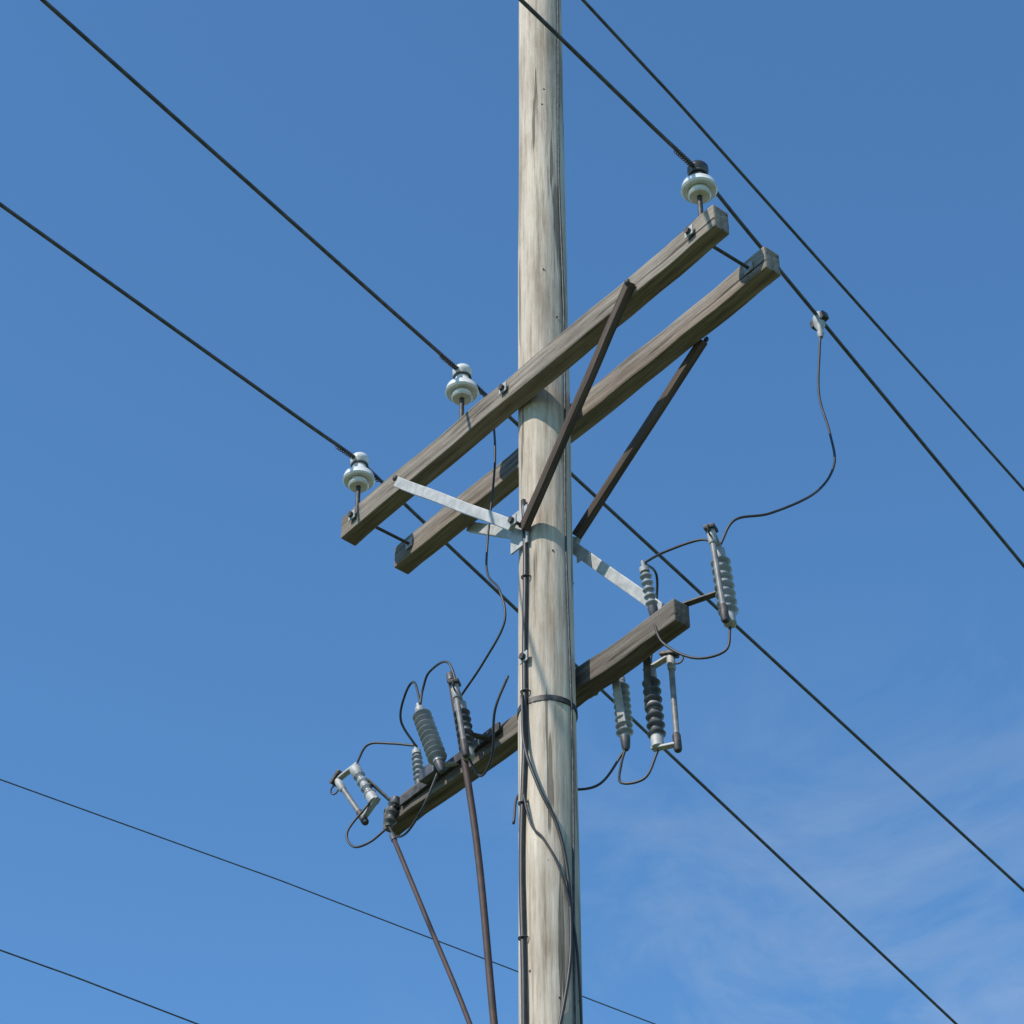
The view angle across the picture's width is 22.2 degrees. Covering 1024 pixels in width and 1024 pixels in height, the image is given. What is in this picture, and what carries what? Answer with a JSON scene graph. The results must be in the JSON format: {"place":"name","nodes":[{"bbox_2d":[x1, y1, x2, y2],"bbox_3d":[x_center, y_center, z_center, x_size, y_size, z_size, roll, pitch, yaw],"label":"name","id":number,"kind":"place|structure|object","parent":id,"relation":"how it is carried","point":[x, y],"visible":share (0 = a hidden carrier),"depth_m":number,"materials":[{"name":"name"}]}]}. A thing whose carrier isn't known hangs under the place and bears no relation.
{"place":"outdoors","nodes":[
{"label":"outdoors","id":0,"kind":"place"},
{"bbox_2d":[0,0,1023,1023],"label":"sky","id":1,"kind":"structure","parent":0,"point":[193,645],"materials":[{"name":"blue"}]},
{"bbox_3d":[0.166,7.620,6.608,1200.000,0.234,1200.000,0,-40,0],"label":"ground","id":2,"kind":"structure","parent":0,"visible":0},
{"bbox_2d":[341,0,780,1023],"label":"utility pole","id":3,"kind":"object","parent":2,"relation":"on","point":[557,688],"visible":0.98,"depth_m":12.87,"materials":[{"name":"grey wood"}]},
{"bbox_2d":[0,949,197,1023],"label":"power line","id":4,"kind":"object","parent":3,"relation":"attached to","point":[97,986],"visible":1,"depth_m":24.60,"materials":[{"name":"black metal"}]},
{"bbox_2d":[0,779,654,1023],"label":"power line","id":5,"kind":"object","parent":3,"relation":"attached to","point":[294,886],"visible":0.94,"depth_m":23.19,"materials":[{"name":"black metal"}]},
{"bbox_2d":[335,445,380,505],"bbox_3d":[-0.843,-0.141,14.360,0.180,0.428,0.344,-10,-41,12],"label":"pin insulator","id":6,"kind":"object","parent":3,"relation":"attached to","point":[358,477],"visible":1,"depth_m":14.35,"materials":[{"name":"ceramic"}]},
{"bbox_2d":[0,202,957,1023],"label":"power line","id":7,"kind":"object","parent":6,"relation":"attached to","point":[330,440],"visible":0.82,"depth_m":14.76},
{"bbox_2d":[329,762,390,825],"bbox_3d":[-0.777,1.458,13.471,0.408,0.391,0.103,-17,-43,19],"label":"fuse cutout","id":8,"kind":"object","parent":3,"relation":"attached to","point":[364,783],"visible":0.98,"depth_m":13.47,"materials":[{"name":"grey ceramic"}]},
{"bbox_2d":[411,745,422,783],"bbox_3d":[-0.480,1.315,13.355,0.060,0.317,0.084,27,-47,-29],"label":"surge arrester","id":9,"kind":"object","parent":3,"relation":"attached to","point":[417,759],"visible":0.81,"depth_m":13.36,"materials":[{"name":"grey ceramic"}]},
{"bbox_2d":[356,742,413,762],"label":"jumper wire","id":10,"kind":"object","parent":9,"relation":"attached to","point":[371,743],"visible":1,"depth_m":13.59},
{"bbox_2d":[399,681,419,746],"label":"jumper wire","id":11,"kind":"object","parent":9,"relation":"attached to","point":[400,711],"visible":1,"depth_m":13.47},
{"bbox_2d":[389,832,471,1023],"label":"riser conduit","id":12,"kind":"object","parent":3,"relation":"attached to","point":[392,836],"visible":1,"depth_m":12.24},
{"bbox_2d":[413,703,458,772],"bbox_3d":[-0.393,1.138,13.028,0.209,0.505,0.175,-23,-45,25],"label":"surge arrester","id":13,"kind":"object","parent":3,"relation":"attached to","point":[430,738],"visible":1,"depth_m":12.95,"materials":[{"name":"grey ceramic"}]},
{"bbox_2d":[419,660,455,704],"bbox_3d":[-0.367,0.888,13.072,0.038,0.328,0.373,25,-46,-26],"label":"jumper wire","id":14,"kind":"object","parent":13,"relation":"attached to","point":[431,670],"visible":0.91,"depth_m":13.20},
{"bbox_2d":[384,722,500,827],"bbox_3d":[-0.360,1.310,12.980,0.078,0.170,0.906,26,-47,-28],"label":"equipment bracket","id":15,"kind":"object","parent":3,"relation":"attached to","point":[428,772],"visible":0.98,"depth_m":13.07,"materials":[{"name":"metal"}]},
{"bbox_2d":[345,802,388,847],"bbox_3d":[-0.738,1.583,13.250,0.253,0.299,0.063,-22,-45,24],"label":"jumper wire","id":16,"kind":"object","parent":15,"relation":"attached to","point":[371,840],"visible":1,"depth_m":13.21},
{"bbox_2d":[388,773,437,837],"bbox_3d":[-0.512,1.514,12.926,0.056,0.231,0.550,19,-44,-21],"label":"jumper wire","id":17,"kind":"object","parent":15,"relation":"attached to","point":[419,813],"visible":0.95,"depth_m":12.79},
{"bbox_2d":[439,354,484,418],"bbox_3d":[-0.265,-0.603,13.809,0.181,0.428,0.335,-8,-41,9],"label":"pin insulator","id":18,"kind":"object","parent":3,"relation":"attached to","point":[461,390],"visible":0.99,"depth_m":13.80,"materials":[{"name":"ceramic"}]},
{"bbox_2d":[461,389,506,695],"bbox_3d":[-0.123,0.084,13.368,0.091,1.948,0.394,22,-45,-24],"label":"jumper wire","id":19,"kind":"object","parent":18,"relation":"attached to","point":[498,588],"visible":0.77,"depth_m":13.19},
{"bbox_2d":[40,0,1023,891],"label":"power line","id":20,"kind":"object","parent":18,"relation":"attached to","point":[364,286],"visible":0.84,"depth_m":13.69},
{"bbox_2d":[448,678,491,761],"bbox_3d":[-0.227,1.050,12.714,0.142,0.473,0.324,-21,-44,23],"label":"fuse cutout","id":21,"kind":"object","parent":3,"relation":"attached to","point":[466,735],"visible":1,"depth_m":12.70,"materials":[{"name":"ceramic"}]},
{"bbox_2d":[468,675,508,776],"bbox_3d":[-0.111,1.048,12.432,0.055,0.331,0.510,12,-42,-14],"label":"jumper wire","id":22,"kind":"object","parent":21,"relation":"attached to","point":[493,733],"visible":1,"depth_m":12.34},
{"bbox_2d":[446,671,497,1023],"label":"riser conduit","id":23,"kind":"object","parent":3,"relation":"attached to","point":[482,899],"visible":0.88,"depth_m":12.01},
{"bbox_2d":[612,676,633,751],"bbox_3d":[0.508,0.930,12.313,0.124,0.466,0.100,28,-47,-29],"label":"surge arrester","id":24,"kind":"object","parent":3,"relation":"attached to","point":[623,711],"visible":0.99,"depth_m":12.28,"materials":[{"name":"grey ceramic"}]},
{"bbox_2d":[512,750,623,823],"bbox_3d":[0.262,1.273,12.004,0.544,0.485,0.073,7,-41,-8],"label":"jumper wire","id":25,"kind":"object","parent":24,"relation":"attached to","point":[580,789],"visible":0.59,"depth_m":12.06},
{"bbox_2d":[618,750,658,784],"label":"jumper wire","id":26,"kind":"object","parent":24,"relation":"attached to","point":[640,780],"visible":1,"depth_m":11.94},
{"bbox_2d":[639,560,657,615],"bbox_3d":[0.641,0.369,12.220,0.097,0.327,0.060,27,-47,-29],"label":"surge arrester","id":27,"kind":"object","parent":3,"relation":"attached to","point":[647,583],"visible":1,"depth_m":12.21,"materials":[{"name":"grey ceramic"}]},
{"bbox_2d":[645,563,658,663],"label":"jumper wire","id":28,"kind":"object","parent":27,"relation":"attached to","point":[656,576],"visible":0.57,"depth_m":12.46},
{"bbox_2d":[645,538,707,562],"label":"jumper wire","id":29,"kind":"object","parent":27,"relation":"attached to","point":[673,548],"visible":0.85,"depth_m":12.35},
{"bbox_2d":[642,650,683,752],"bbox_3d":[0.708,0.895,12.129,0.197,0.590,0.151,0,-40,0],"label":"fuse cutout","id":30,"kind":"object","parent":3,"relation":"attached to","point":[653,708],"visible":0.97,"depth_m":12.12,"materials":[{"name":"ceramic"}]},
{"bbox_2d":[653,623,731,659],"bbox_3d":[0.810,0.554,11.926,0.398,0.361,0.063,-20,-44,22],"label":"jumper wire","id":31,"kind":"object","parent":3,"relation":"attached to","point":[693,657],"visible":1,"depth_m":11.82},
{"bbox_2d":[673,149,718,215],"bbox_3d":[0.913,-1.536,12.698,0.180,0.428,0.342,-9,-41,11],"label":"pin insulator","id":32,"kind":"object","parent":3,"relation":"attached to","point":[699,187],"visible":0.99,"depth_m":12.69,"materials":[{"name":"ceramic"}]},
{"bbox_2d":[518,0,1023,567],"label":"power line","id":33,"kind":"object","parent":32,"relation":"attached to","point":[730,210],"visible":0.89,"depth_m":13.37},
{"bbox_2d":[682,522,738,628],"bbox_3d":[0.924,0.351,12.038,0.190,0.591,0.303,17,-43,-19],"label":"fuse cutout","id":34,"kind":"object","parent":3,"relation":"attached to","point":[724,593],"visible":1,"depth_m":12.00,"materials":[{"name":"grey ceramic"}]},
{"bbox_2d":[720,310,835,544],"bbox_3d":[1.343,-0.485,12.838,0.735,1.813,0.248,21,-44,-23],"label":"jumper wire","id":35,"kind":"object","parent":34,"relation":"attached to","point":[818,321],"visible":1,"depth_m":12.94,"materials":[{"name":"metal"}]},
{"bbox_2d":[581,0,1023,490],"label":"power line","id":36,"kind":"object","parent":3,"relation":"attached to","point":[702,129],"visible":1,"depth_m":14.32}
]}

